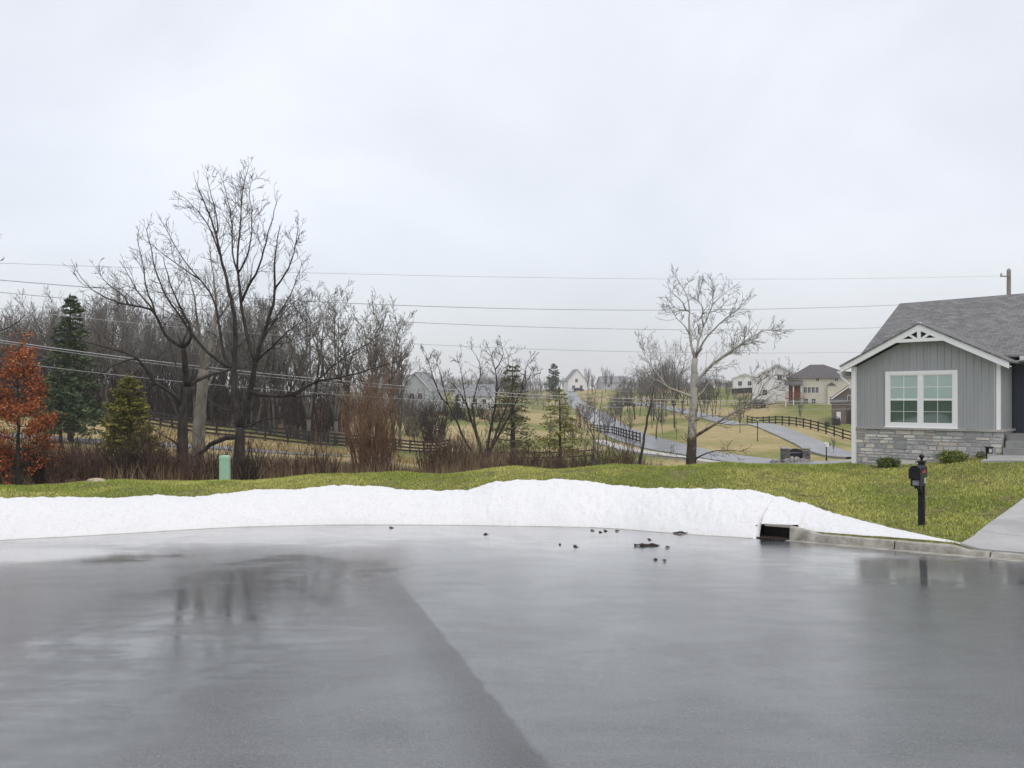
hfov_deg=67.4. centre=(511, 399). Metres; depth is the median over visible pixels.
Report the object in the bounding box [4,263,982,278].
overhead wire
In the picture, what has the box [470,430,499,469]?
brush shrub
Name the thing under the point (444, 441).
brush shrub
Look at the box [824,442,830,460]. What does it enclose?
street mailbox
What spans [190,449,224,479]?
brush shrub
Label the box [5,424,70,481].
brush shrub
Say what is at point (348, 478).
lawn grass
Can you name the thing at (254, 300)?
bare tree
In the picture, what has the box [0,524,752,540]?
kerb
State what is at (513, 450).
brush shrub
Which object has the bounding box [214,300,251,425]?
bare tree
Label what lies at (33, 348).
bare tree
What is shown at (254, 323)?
bare tree
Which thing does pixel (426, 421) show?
dark shrub
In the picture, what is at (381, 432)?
willow shrub
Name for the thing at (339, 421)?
brush shrub
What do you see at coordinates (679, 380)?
bare tree
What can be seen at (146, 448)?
brush shrub
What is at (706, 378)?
bare tree
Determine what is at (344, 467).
brush shrub
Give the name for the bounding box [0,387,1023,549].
ground
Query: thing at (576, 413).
bare tree
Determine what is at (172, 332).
bare tree
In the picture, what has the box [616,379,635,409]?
bare tree
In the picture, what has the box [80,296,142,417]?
bare tree
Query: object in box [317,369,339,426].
brush shrub
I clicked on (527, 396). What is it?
bare tree
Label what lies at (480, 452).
brush shrub
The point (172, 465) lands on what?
brush shrub
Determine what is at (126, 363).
bare tree
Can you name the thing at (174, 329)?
bare tree
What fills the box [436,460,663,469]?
dry grass
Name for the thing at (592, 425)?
leafy sapling
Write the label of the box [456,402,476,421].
brush shrub
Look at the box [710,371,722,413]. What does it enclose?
bare tree
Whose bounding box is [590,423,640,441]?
rail fence
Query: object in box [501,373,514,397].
bare tree
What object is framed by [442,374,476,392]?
bare tree
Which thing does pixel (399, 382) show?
bare tree
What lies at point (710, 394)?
bare tree
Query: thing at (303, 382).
brush shrub
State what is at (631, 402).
bare tree
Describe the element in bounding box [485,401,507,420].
brush shrub
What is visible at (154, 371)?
bare tree
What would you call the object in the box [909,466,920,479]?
door
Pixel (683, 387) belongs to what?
bare tree
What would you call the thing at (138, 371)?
brush shrub
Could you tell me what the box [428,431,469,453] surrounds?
dark shrub
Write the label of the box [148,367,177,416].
brush shrub
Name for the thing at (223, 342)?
bare tree
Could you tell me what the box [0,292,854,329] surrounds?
overhead wire
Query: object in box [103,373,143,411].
brush shrub
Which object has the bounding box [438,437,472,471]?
brush shrub
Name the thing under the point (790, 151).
sky
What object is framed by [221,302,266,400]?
bare tree
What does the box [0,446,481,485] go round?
dry grass
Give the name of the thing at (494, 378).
bare tree
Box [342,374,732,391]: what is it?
woods
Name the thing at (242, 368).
bare tree
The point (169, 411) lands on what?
brush shrub
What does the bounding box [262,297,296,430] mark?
bare tree
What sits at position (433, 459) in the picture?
brush shrub
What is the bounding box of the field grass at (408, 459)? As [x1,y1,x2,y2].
[126,421,492,464]
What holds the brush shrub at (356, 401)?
on the ground at (765, 445)
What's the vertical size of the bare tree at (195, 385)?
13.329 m
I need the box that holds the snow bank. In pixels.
[0,479,959,543]
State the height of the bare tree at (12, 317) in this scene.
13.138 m
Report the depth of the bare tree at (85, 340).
95.50 m
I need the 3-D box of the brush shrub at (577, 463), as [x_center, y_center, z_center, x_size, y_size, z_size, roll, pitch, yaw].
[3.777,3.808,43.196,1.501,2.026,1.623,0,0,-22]
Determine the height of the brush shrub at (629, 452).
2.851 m
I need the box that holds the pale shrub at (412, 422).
[394,386,429,436]
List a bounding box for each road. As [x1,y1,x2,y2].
[0,525,1023,767]
[1,433,356,456]
[565,390,850,464]
[605,402,850,458]
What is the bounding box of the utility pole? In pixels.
[1000,268,1010,294]
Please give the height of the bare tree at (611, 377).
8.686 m
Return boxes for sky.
[0,0,1023,391]
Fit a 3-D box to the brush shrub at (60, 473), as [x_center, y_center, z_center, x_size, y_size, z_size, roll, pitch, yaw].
[-14.864,1.816,25.113,1.611,1.944,1.531,0,0,-41]
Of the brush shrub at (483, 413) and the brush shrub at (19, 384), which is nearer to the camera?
the brush shrub at (19, 384)
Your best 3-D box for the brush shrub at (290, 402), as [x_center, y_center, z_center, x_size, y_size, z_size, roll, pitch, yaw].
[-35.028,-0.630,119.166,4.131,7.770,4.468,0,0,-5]
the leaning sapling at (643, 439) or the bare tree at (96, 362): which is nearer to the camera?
the leaning sapling at (643, 439)
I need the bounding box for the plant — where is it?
[975,451,985,458]
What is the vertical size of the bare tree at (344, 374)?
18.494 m
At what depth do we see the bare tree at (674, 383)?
182.05 m
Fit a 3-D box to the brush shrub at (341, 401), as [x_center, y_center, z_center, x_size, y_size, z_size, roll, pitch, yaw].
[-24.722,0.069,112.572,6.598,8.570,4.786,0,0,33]
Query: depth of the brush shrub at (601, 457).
42.77 m
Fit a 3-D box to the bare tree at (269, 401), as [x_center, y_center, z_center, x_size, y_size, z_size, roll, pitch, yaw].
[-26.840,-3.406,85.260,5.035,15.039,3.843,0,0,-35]
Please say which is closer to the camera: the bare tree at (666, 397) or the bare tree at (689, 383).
the bare tree at (666, 397)
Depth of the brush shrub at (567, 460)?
40.45 m
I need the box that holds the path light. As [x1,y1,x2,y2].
[985,446,993,458]
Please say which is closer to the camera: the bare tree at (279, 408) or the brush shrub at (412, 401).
the bare tree at (279, 408)
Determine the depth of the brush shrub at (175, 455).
26.91 m
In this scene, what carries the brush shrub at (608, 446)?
on the ground at (765, 445)
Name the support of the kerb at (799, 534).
on the ground at (765, 445)
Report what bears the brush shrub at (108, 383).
on the ground at (765, 445)
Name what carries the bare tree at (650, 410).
on the ground at (765, 445)
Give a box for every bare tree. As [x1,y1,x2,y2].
[0,256,32,330]
[0,302,62,416]
[0,306,28,387]
[0,307,45,400]
[0,315,42,417]
[0,319,37,414]
[4,288,124,406]
[7,300,90,408]
[19,297,77,369]
[22,317,44,412]
[23,310,58,380]
[36,304,65,386]
[38,307,73,405]
[43,285,128,369]
[58,310,106,365]
[60,226,237,468]
[77,302,105,393]
[78,290,114,378]
[80,295,153,389]
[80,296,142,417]
[84,295,142,385]
[90,287,125,416]
[102,282,138,384]
[110,291,143,374]
[110,292,148,378]
[112,289,146,375]
[114,308,156,396]
[124,303,168,375]
[132,296,167,402]
[136,320,192,409]
[137,311,172,415]
[138,157,409,479]
[138,310,166,418]
[138,314,166,404]
[152,311,181,412]
[158,311,184,405]
[160,228,257,469]
[163,314,201,379]
[164,313,203,410]
[168,321,199,382]
[173,301,204,419]
[176,313,240,423]
[179,313,209,417]
[198,302,246,420]
[198,311,217,417]
[200,312,242,419]
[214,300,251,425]
[218,284,284,411]
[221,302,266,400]
[228,308,265,427]
[230,300,277,427]
[238,305,273,432]
[241,293,288,400]
[243,301,291,433]
[248,294,286,434]
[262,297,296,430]
[263,303,302,423]
[264,281,349,441]
[275,333,326,399]
[279,291,336,436]
[291,280,378,443]
[307,298,343,430]
[313,292,369,433]
[343,286,398,449]
[343,298,394,436]
[365,312,429,447]
[366,294,419,450]
[417,335,541,463]
[435,375,449,395]
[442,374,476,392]
[468,369,504,383]
[474,366,513,390]
[483,366,517,396]
[498,369,523,399]
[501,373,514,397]
[515,383,534,408]
[518,375,536,406]
[522,387,544,408]
[527,382,550,405]
[534,390,553,407]
[546,414,553,446]
[555,396,571,436]
[565,418,578,446]
[574,401,593,440]
[581,393,597,432]
[583,369,590,385]
[598,405,612,442]
[601,366,608,391]
[604,392,620,434]
[608,372,613,384]
[613,384,627,424]
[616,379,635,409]
[618,406,634,440]
[619,369,654,418]
[619,376,634,409]
[627,368,651,405]
[629,347,688,438]
[629,365,663,404]
[633,368,665,420]
[636,366,641,411]
[639,366,658,411]
[641,340,682,421]
[645,392,653,424]
[648,334,701,423]
[658,368,688,405]
[659,402,667,434]
[660,375,673,415]
[670,368,701,413]
[678,369,716,405]
[688,375,729,412]
[689,374,712,416]
[698,381,714,415]
[705,377,723,416]
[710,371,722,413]
[723,381,733,396]
[733,386,749,417]
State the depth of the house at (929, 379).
23.41 m
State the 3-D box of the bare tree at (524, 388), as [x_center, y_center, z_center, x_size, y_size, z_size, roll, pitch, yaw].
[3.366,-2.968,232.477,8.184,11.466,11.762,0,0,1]
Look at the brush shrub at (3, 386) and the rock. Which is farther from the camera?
the brush shrub at (3, 386)
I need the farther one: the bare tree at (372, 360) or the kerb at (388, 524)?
the bare tree at (372, 360)
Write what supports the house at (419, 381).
on the ground at (765, 445)
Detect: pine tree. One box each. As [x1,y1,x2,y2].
[485,364,540,463]
[532,389,588,457]
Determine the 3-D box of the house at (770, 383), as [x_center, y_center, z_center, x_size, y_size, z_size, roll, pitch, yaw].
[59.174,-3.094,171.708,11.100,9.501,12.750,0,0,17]
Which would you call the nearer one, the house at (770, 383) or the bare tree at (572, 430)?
the bare tree at (572, 430)
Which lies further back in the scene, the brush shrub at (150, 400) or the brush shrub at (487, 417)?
the brush shrub at (487, 417)
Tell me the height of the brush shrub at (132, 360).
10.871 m
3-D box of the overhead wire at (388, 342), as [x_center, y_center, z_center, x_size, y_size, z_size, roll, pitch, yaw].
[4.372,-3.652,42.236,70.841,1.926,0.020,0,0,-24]
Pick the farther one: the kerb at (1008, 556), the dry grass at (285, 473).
the dry grass at (285, 473)
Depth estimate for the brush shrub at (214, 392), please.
96.74 m
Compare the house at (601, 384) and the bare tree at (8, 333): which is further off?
the house at (601, 384)
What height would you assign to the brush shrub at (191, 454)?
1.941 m
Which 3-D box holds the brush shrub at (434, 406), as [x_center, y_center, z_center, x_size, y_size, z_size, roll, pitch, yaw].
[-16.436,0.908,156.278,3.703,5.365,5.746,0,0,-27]
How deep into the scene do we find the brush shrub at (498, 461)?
33.46 m
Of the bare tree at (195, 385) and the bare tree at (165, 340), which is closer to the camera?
the bare tree at (195, 385)
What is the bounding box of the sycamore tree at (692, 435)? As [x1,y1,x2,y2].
[635,264,800,464]
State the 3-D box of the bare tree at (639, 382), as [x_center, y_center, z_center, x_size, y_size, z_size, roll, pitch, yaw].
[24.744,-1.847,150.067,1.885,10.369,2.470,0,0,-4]
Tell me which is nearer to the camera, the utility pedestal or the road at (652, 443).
the utility pedestal
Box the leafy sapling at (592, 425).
[571,383,611,465]
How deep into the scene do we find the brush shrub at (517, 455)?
36.70 m
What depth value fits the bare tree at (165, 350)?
101.84 m
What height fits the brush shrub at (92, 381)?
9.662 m
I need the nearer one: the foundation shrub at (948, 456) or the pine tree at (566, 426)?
the foundation shrub at (948, 456)
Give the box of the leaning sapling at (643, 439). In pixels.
[635,356,668,463]
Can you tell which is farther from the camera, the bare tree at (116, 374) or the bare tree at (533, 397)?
the bare tree at (533, 397)
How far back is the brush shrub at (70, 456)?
27.55 m
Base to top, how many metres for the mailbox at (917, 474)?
1.408 m
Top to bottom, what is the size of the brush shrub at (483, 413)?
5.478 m
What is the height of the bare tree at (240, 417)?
13.744 m
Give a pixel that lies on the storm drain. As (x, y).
(779, 532)
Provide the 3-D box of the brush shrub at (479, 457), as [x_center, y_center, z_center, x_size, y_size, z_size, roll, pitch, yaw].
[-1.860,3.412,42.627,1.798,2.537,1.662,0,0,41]
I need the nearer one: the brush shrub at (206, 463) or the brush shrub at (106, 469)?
the brush shrub at (106, 469)
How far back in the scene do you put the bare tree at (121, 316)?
105.32 m
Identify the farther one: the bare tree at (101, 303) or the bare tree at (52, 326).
the bare tree at (101, 303)
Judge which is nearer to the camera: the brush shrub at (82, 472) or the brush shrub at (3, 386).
the brush shrub at (82, 472)
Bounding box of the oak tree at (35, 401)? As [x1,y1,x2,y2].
[0,329,67,485]
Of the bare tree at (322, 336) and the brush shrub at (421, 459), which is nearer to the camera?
the brush shrub at (421, 459)
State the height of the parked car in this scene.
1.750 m
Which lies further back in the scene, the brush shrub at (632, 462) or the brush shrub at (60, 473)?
the brush shrub at (632, 462)
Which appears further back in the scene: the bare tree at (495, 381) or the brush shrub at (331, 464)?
the bare tree at (495, 381)
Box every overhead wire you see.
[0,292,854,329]
[0,308,855,352]
[0,340,822,401]
[0,342,846,404]
[2,280,889,309]
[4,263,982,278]
[5,361,688,408]
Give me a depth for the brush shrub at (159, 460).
28.94 m
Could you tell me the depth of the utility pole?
56.87 m
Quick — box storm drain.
[756,523,795,540]
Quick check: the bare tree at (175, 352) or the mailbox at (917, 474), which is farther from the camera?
the bare tree at (175, 352)
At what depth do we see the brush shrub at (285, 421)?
84.86 m
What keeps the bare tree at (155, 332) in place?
on the ground at (765, 445)
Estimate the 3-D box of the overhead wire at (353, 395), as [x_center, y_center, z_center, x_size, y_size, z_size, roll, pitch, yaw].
[4.371,-1.169,42.236,70.841,3.547,0.020,0,0,-24]
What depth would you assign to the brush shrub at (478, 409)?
162.09 m
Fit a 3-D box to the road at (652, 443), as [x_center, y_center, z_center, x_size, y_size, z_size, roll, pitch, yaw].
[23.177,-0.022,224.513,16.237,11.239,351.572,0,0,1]
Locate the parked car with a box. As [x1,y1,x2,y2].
[753,399,765,407]
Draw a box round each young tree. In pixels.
[735,400,744,423]
[796,395,804,416]
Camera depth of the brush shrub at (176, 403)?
101.80 m
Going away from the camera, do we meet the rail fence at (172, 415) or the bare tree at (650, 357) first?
the rail fence at (172, 415)
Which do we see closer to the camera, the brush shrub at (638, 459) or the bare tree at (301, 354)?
the brush shrub at (638, 459)
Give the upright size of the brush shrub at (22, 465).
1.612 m
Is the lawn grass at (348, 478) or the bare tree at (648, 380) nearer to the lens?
the lawn grass at (348, 478)
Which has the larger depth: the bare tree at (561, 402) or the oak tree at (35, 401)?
the bare tree at (561, 402)
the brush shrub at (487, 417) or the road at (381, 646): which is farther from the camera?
the brush shrub at (487, 417)
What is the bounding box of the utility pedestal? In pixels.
[219,455,230,479]
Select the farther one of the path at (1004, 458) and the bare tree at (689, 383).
the bare tree at (689, 383)
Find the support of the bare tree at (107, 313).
on the ground at (765, 445)
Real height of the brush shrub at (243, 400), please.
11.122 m
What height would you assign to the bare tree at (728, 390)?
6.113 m
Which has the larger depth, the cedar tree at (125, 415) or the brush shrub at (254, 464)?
the cedar tree at (125, 415)
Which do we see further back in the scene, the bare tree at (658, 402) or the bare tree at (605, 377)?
the bare tree at (605, 377)
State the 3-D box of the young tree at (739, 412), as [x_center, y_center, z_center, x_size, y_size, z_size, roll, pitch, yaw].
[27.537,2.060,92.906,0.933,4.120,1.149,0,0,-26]
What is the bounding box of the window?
[885,370,958,428]
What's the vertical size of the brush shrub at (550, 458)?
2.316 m
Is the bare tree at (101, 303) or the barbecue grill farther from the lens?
the barbecue grill
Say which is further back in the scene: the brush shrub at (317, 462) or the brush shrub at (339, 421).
the brush shrub at (339, 421)
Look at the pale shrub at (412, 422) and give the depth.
111.58 m
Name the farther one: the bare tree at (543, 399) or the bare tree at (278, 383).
the bare tree at (543, 399)
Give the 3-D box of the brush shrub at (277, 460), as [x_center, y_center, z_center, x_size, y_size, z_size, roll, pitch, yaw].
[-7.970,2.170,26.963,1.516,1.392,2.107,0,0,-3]
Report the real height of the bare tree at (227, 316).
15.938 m
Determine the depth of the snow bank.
15.86 m
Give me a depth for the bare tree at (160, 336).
96.69 m
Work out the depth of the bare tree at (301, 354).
88.14 m
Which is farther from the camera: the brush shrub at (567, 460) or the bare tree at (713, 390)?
the bare tree at (713, 390)
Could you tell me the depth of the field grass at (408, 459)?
68.20 m
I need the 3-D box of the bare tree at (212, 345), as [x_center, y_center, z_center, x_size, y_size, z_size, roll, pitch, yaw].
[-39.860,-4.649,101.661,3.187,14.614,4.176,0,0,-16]
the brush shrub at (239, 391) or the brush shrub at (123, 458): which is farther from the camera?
the brush shrub at (239, 391)
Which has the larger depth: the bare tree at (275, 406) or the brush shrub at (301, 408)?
the brush shrub at (301, 408)
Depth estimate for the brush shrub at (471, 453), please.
35.06 m
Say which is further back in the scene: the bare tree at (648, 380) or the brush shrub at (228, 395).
the bare tree at (648, 380)
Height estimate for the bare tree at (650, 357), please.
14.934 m
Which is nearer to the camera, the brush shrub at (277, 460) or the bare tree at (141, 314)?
the brush shrub at (277, 460)
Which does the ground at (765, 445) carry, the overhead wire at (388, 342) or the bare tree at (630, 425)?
the bare tree at (630, 425)
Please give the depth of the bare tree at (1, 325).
94.63 m
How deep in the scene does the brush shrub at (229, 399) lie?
99.79 m
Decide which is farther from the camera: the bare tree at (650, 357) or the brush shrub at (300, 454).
the bare tree at (650, 357)
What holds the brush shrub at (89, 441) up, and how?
on the ground at (765, 445)
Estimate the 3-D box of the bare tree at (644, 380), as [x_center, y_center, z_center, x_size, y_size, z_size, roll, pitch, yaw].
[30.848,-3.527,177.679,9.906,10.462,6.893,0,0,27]
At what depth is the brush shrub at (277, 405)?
97.67 m
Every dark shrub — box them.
[411,402,452,440]
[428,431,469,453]
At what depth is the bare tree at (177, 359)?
86.81 m
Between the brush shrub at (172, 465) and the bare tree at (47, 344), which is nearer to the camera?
the brush shrub at (172, 465)
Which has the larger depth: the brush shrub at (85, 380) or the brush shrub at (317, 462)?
the brush shrub at (85, 380)
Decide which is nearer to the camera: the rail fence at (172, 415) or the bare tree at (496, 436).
the bare tree at (496, 436)
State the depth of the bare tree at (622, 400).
132.01 m
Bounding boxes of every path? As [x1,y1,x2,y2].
[595,440,720,463]
[980,455,1023,462]
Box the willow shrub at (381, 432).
[332,344,423,472]
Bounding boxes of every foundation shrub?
[876,456,900,467]
[935,449,969,463]
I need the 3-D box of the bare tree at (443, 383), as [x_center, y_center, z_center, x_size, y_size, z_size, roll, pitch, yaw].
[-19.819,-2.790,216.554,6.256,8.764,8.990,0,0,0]
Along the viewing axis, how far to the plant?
21.56 m
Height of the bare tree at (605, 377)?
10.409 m
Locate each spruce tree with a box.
[31,293,110,441]
[33,369,96,447]
[453,394,462,419]
[544,363,560,394]
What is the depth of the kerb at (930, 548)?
11.96 m
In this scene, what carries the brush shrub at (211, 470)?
on the ground at (765, 445)
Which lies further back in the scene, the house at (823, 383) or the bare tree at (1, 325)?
the house at (823, 383)
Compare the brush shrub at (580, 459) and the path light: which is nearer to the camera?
the path light
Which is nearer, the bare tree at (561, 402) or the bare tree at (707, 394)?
the bare tree at (561, 402)
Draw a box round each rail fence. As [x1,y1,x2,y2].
[1,402,449,453]
[497,450,591,459]
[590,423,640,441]
[732,388,751,393]
[747,415,850,439]
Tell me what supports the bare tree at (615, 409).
on the ground at (765, 445)
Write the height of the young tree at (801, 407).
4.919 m
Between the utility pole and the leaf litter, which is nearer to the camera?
the leaf litter
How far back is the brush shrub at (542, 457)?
38.28 m
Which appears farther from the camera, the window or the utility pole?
the utility pole
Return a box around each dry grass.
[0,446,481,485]
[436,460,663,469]
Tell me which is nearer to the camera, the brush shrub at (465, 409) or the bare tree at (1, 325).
the bare tree at (1, 325)
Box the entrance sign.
[779,447,810,459]
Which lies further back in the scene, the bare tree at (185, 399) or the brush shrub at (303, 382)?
the brush shrub at (303, 382)
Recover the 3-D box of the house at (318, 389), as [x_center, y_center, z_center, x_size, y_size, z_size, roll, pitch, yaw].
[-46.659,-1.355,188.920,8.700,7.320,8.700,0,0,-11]
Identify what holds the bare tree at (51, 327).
on the ground at (765, 445)
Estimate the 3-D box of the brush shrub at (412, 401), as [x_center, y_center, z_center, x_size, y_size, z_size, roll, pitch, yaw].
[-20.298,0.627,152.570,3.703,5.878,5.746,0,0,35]
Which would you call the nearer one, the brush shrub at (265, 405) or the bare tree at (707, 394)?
the brush shrub at (265, 405)
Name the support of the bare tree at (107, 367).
on the ground at (765, 445)
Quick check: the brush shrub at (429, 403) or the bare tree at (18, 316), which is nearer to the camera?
the bare tree at (18, 316)
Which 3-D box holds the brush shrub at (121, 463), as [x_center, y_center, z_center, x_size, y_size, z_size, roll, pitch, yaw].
[-12.853,1.724,25.988,2.000,2.107,2.241,0,0,3]
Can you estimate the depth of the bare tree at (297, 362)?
83.24 m
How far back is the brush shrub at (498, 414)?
144.10 m
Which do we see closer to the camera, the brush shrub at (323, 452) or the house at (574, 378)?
the brush shrub at (323, 452)
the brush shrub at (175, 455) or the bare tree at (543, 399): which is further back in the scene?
the bare tree at (543, 399)
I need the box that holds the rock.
[86,478,105,482]
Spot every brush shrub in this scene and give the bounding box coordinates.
[0,341,47,412]
[0,380,13,417]
[0,413,33,484]
[0,435,52,481]
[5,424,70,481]
[10,451,38,480]
[20,430,66,483]
[31,426,87,483]
[51,429,97,479]
[56,440,102,480]
[59,437,93,470]
[65,430,109,479]
[67,352,102,407]
[71,426,112,476]
[73,348,102,400]
[85,372,119,410]
[86,444,129,477]
[87,444,121,477]
[88,421,161,478]
[92,442,132,462]
[98,356,130,414]
[99,443,152,475]
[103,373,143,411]
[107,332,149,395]
[116,365,156,415]
[117,420,170,478]
[119,424,172,478]
[127,430,176,466]
[128,425,188,479]
[135,368,161,412]
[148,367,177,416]
[151,367,183,420]
[152,435,197,476]
[153,433,205,479]
[155,444,174,471]
[162,380,182,413]
[164,438,221,480]
[167,362,213,421]
[169,435,205,469]
[176,422,255,479]
[189,352,219,422]
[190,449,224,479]
[192,343,227,419]
[208,344,237,425]
[211,354,245,420]
[212,441,250,479]
[216,430,274,479]
[227,442,280,479]
[228,343,267,424]
[230,354,254,422]
[238,351,278,429]
[253,435,290,476]
[256,377,289,426]
[258,443,306,478]
[266,342,314,439]
[276,372,298,418]
[276,443,311,475]
[277,366,295,424]
[284,384,311,422]
[284,445,320,474]
[289,364,325,437]
[289,387,334,442]
[297,433,336,473]
[301,369,348,439]
[301,442,345,473]
[305,384,333,431]
[306,429,334,471]
[309,398,343,430]
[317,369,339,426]
[321,378,353,427]
[330,397,355,431]
[334,450,366,472]
[351,391,364,415]
[351,442,401,471]
[365,438,411,472]
[403,390,418,416]
[408,424,456,473]
[409,426,442,471]
[418,395,436,411]
[418,428,461,471]
[422,392,440,414]
[427,430,470,472]
[428,400,443,417]
[430,456,452,473]
[433,393,450,414]
[435,439,460,466]
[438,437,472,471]
[445,404,462,419]
[450,428,482,470]
[450,435,482,468]
[453,425,484,469]
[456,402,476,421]
[457,399,474,419]
[467,439,497,470]
[469,400,486,416]
[470,429,492,469]
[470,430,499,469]
[472,434,505,464]
[472,440,497,468]
[475,397,489,419]
[478,404,500,421]
[484,436,513,467]
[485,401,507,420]
[488,439,514,465]
[489,408,507,422]
[490,439,525,466]
[491,438,528,465]
[499,441,518,460]
[505,434,549,467]
[511,438,554,466]
[526,441,565,468]
[530,443,565,467]
[533,441,572,468]
[534,444,555,468]
[537,442,575,468]
[560,443,592,468]
[562,448,580,467]
[567,454,590,467]
[570,444,595,467]
[587,442,612,465]
[590,444,616,463]
[595,437,623,464]
[600,433,627,462]
[603,433,634,464]
[614,434,640,465]
[616,437,648,464]
[629,446,655,464]
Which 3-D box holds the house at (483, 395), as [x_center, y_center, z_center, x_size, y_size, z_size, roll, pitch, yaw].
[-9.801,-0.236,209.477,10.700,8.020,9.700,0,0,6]
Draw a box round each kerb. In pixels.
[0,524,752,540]
[786,525,896,550]
[889,540,992,558]
[984,551,1023,561]
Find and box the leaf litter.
[634,543,656,545]
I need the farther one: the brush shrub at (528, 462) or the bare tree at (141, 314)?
the bare tree at (141, 314)
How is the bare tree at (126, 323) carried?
on the ground at (765, 445)
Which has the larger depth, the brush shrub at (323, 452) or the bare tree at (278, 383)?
the bare tree at (278, 383)
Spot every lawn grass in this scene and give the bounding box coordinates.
[0,459,1023,541]
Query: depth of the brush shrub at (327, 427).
90.07 m
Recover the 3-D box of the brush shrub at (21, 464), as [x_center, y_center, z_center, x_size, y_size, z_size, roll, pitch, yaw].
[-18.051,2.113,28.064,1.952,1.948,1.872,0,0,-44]
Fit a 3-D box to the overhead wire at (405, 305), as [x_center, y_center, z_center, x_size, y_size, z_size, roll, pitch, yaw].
[4.372,-6.038,42.237,70.841,2.871,0.026,0,0,-24]
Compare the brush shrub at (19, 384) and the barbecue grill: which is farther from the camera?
the barbecue grill
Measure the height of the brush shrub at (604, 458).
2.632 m
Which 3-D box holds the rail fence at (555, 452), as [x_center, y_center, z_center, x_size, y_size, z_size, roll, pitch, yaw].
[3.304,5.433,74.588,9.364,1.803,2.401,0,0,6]
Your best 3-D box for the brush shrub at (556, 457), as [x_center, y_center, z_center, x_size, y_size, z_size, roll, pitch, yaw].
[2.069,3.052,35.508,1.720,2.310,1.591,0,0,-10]
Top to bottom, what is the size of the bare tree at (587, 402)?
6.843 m
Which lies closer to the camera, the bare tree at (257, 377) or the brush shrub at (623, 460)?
the brush shrub at (623, 460)
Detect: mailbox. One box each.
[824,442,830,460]
[909,454,926,526]
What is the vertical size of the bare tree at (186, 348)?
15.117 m
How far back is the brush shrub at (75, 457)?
29.13 m
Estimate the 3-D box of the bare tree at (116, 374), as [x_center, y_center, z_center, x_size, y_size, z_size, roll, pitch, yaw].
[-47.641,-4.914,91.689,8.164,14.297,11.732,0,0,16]
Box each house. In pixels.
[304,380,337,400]
[368,375,409,406]
[399,372,445,410]
[454,384,495,409]
[563,369,586,390]
[597,376,627,389]
[732,373,753,388]
[751,364,794,402]
[784,364,850,406]
[830,385,850,423]
[837,293,1023,464]
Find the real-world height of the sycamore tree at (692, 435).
11.793 m
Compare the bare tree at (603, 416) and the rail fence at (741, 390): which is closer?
the bare tree at (603, 416)
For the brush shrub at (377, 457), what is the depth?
31.30 m
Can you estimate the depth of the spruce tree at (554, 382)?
289.52 m
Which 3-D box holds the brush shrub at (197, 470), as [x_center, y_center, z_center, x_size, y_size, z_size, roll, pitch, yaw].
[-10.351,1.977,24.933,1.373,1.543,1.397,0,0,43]
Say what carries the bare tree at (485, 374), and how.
on the ground at (765, 445)
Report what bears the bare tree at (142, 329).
on the ground at (765, 445)
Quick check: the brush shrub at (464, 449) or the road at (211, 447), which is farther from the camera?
the road at (211, 447)
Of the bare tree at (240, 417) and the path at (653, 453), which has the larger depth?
the path at (653, 453)
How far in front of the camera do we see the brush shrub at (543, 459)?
34.91 m
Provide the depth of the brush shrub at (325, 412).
102.36 m
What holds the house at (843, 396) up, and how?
on the ground at (765, 445)
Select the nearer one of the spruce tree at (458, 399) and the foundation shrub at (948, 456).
the foundation shrub at (948, 456)
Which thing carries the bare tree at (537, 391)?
on the ground at (765, 445)
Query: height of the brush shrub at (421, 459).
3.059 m
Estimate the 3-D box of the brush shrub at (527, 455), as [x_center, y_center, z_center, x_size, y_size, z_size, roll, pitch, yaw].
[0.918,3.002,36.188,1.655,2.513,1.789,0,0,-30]
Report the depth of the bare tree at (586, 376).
299.82 m
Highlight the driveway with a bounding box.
[960,498,1023,553]
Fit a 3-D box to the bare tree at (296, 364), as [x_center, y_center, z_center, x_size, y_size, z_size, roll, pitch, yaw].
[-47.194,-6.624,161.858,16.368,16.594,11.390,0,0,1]
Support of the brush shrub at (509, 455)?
on the ground at (765, 445)
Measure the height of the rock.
0.138 m
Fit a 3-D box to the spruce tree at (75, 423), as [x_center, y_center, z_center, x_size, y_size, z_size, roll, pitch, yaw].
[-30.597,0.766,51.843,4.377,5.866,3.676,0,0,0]
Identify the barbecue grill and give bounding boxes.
[831,416,840,425]
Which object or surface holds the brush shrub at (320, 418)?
on the ground at (765, 445)
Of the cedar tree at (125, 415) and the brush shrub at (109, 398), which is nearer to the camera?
the cedar tree at (125, 415)
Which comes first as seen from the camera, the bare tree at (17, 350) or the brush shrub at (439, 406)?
the bare tree at (17, 350)
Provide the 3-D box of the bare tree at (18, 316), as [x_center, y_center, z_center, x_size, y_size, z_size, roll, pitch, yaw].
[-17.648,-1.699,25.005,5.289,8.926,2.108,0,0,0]
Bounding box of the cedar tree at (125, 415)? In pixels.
[95,374,165,459]
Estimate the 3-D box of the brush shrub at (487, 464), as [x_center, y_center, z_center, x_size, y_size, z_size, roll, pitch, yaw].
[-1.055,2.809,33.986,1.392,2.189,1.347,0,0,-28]
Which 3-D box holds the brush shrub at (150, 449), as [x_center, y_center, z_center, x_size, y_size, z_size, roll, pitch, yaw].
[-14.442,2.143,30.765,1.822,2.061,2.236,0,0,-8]
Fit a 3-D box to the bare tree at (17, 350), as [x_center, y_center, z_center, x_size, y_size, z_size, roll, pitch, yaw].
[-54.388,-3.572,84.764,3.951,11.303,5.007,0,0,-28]
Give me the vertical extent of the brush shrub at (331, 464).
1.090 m
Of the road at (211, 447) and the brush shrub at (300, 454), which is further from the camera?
the road at (211, 447)
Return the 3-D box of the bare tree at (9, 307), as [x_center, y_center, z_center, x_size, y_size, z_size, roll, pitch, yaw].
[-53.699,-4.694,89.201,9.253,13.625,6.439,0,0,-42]
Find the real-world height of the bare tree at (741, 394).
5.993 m

